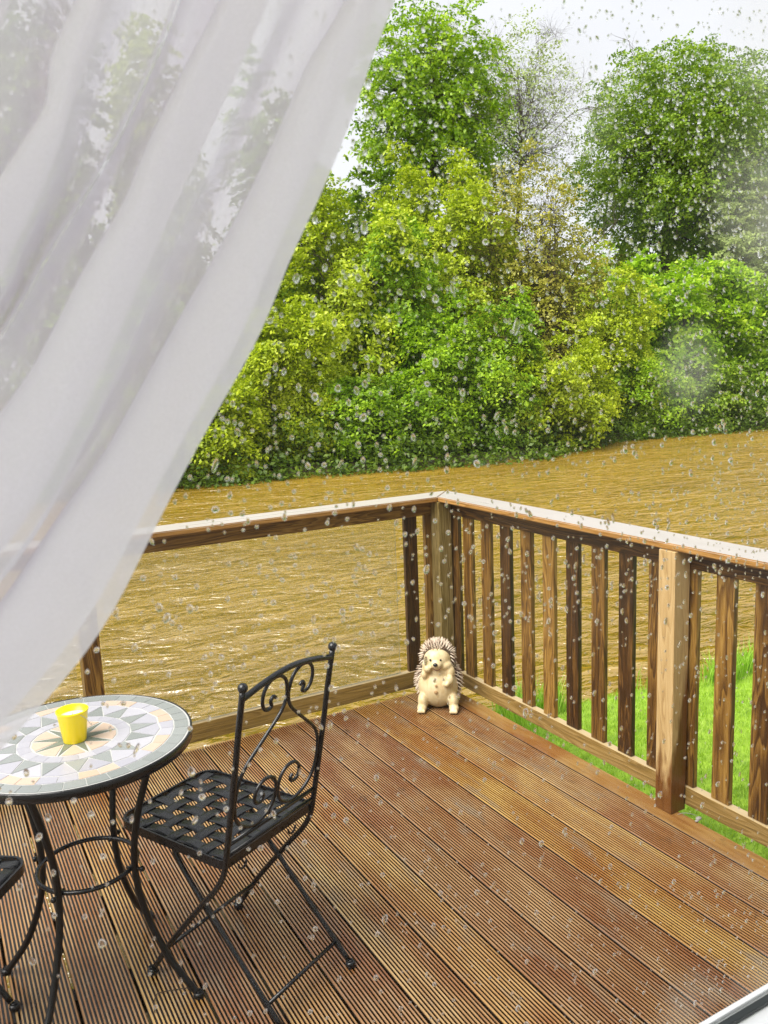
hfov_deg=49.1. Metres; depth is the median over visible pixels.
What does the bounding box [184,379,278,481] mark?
riverside bush
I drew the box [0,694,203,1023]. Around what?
bistro table
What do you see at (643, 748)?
ground
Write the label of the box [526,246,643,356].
background tree
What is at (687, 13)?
sky
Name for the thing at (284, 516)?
raindrops
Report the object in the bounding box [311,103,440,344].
background tree
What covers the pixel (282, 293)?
screened tree
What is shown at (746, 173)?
lime tree
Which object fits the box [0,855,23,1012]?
bistro chair
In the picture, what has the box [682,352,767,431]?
riverside bush
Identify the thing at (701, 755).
lawn grass
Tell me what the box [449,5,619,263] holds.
bare branched tree
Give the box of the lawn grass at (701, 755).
[501,665,767,859]
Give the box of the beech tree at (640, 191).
[546,27,767,279]
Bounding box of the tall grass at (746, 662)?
[476,635,753,737]
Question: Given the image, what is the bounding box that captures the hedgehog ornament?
[413,637,463,713]
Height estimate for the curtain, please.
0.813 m
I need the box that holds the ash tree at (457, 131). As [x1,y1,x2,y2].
[345,0,542,269]
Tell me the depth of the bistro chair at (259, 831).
2.25 m
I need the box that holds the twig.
[154,987,187,1012]
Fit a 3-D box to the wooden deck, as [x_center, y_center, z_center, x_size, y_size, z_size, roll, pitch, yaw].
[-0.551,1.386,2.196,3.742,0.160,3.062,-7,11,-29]
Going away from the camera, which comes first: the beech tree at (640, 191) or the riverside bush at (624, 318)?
the riverside bush at (624, 318)
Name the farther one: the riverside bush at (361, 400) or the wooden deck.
the riverside bush at (361, 400)
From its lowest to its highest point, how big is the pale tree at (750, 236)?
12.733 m
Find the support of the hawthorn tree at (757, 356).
on the ground at (643, 748)
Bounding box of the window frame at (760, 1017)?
[715,992,767,1023]
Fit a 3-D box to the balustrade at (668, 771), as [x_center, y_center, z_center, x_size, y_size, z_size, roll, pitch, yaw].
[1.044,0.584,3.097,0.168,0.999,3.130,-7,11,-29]
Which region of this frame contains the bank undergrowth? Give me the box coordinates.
[175,383,767,490]
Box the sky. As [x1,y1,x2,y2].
[283,0,767,300]
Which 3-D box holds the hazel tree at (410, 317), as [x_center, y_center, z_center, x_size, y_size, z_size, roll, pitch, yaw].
[0.652,-5.315,24.710,3.720,7.411,3.388,-7,11,-29]
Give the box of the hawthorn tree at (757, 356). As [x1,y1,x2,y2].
[710,273,767,405]
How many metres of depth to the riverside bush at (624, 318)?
27.63 m
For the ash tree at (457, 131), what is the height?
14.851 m
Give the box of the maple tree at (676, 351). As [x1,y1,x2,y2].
[593,245,766,417]
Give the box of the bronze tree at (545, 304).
[464,137,628,431]
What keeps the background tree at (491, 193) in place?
on the ground at (643, 748)
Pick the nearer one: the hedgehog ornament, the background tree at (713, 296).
the hedgehog ornament
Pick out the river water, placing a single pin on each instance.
(610, 481)
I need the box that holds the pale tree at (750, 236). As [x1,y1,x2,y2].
[687,159,767,382]
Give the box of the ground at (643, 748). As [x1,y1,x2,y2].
[181,370,767,859]
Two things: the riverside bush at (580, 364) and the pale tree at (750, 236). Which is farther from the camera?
the pale tree at (750, 236)
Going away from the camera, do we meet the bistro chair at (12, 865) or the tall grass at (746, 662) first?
the bistro chair at (12, 865)
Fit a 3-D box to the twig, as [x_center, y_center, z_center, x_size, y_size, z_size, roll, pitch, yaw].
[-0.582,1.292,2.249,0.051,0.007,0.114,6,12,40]
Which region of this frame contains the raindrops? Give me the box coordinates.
[0,0,767,1023]
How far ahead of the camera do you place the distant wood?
51.80 m
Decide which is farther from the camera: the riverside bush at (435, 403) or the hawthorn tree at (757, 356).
the hawthorn tree at (757, 356)
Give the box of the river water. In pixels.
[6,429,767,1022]
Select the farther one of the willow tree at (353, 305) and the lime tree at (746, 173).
the lime tree at (746, 173)
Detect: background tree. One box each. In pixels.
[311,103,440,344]
[419,165,550,352]
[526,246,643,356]
[574,212,722,369]
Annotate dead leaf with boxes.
[678,813,701,821]
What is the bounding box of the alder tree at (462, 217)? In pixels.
[360,135,530,419]
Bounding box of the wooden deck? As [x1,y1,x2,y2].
[0,692,767,1023]
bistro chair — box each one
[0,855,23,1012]
[123,642,355,1023]
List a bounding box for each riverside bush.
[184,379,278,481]
[233,294,351,464]
[297,342,420,466]
[373,326,489,457]
[424,282,547,455]
[490,319,631,451]
[566,240,668,431]
[603,348,704,436]
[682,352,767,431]
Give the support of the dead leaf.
on the wooden deck
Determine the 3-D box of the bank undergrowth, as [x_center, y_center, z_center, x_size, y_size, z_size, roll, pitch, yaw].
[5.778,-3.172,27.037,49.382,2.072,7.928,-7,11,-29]
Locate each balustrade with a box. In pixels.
[50,491,445,743]
[430,491,767,847]
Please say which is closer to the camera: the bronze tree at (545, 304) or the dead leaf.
the dead leaf
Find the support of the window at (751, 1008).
attached to the lodge
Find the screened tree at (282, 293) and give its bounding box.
[244,173,333,405]
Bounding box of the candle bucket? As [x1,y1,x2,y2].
[55,703,91,744]
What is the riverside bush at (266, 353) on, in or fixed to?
on the ground at (643, 748)
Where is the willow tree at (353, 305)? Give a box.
[268,171,443,423]
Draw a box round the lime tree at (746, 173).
[693,83,767,296]
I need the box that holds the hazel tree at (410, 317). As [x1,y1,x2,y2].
[342,206,456,433]
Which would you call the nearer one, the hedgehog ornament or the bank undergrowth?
the hedgehog ornament
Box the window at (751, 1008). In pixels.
[699,983,767,1023]
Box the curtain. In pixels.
[0,0,394,749]
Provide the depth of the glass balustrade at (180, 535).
3.98 m
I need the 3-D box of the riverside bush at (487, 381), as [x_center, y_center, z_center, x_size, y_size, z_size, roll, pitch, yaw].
[3.023,-3.680,23.795,3.951,5.560,2.898,-14,15,-50]
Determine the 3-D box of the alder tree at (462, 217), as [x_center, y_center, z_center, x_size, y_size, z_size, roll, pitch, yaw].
[2.033,-7.238,27.864,5.125,10.728,5.342,-7,11,-29]
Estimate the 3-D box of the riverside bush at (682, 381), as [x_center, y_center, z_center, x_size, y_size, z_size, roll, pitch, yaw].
[9.207,-4.054,28.978,4.300,3.229,2.641,-7,11,-29]
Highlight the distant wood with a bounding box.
[236,211,767,383]
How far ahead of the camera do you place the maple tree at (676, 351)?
31.08 m
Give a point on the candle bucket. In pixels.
(72, 719)
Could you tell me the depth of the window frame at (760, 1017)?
0.89 m

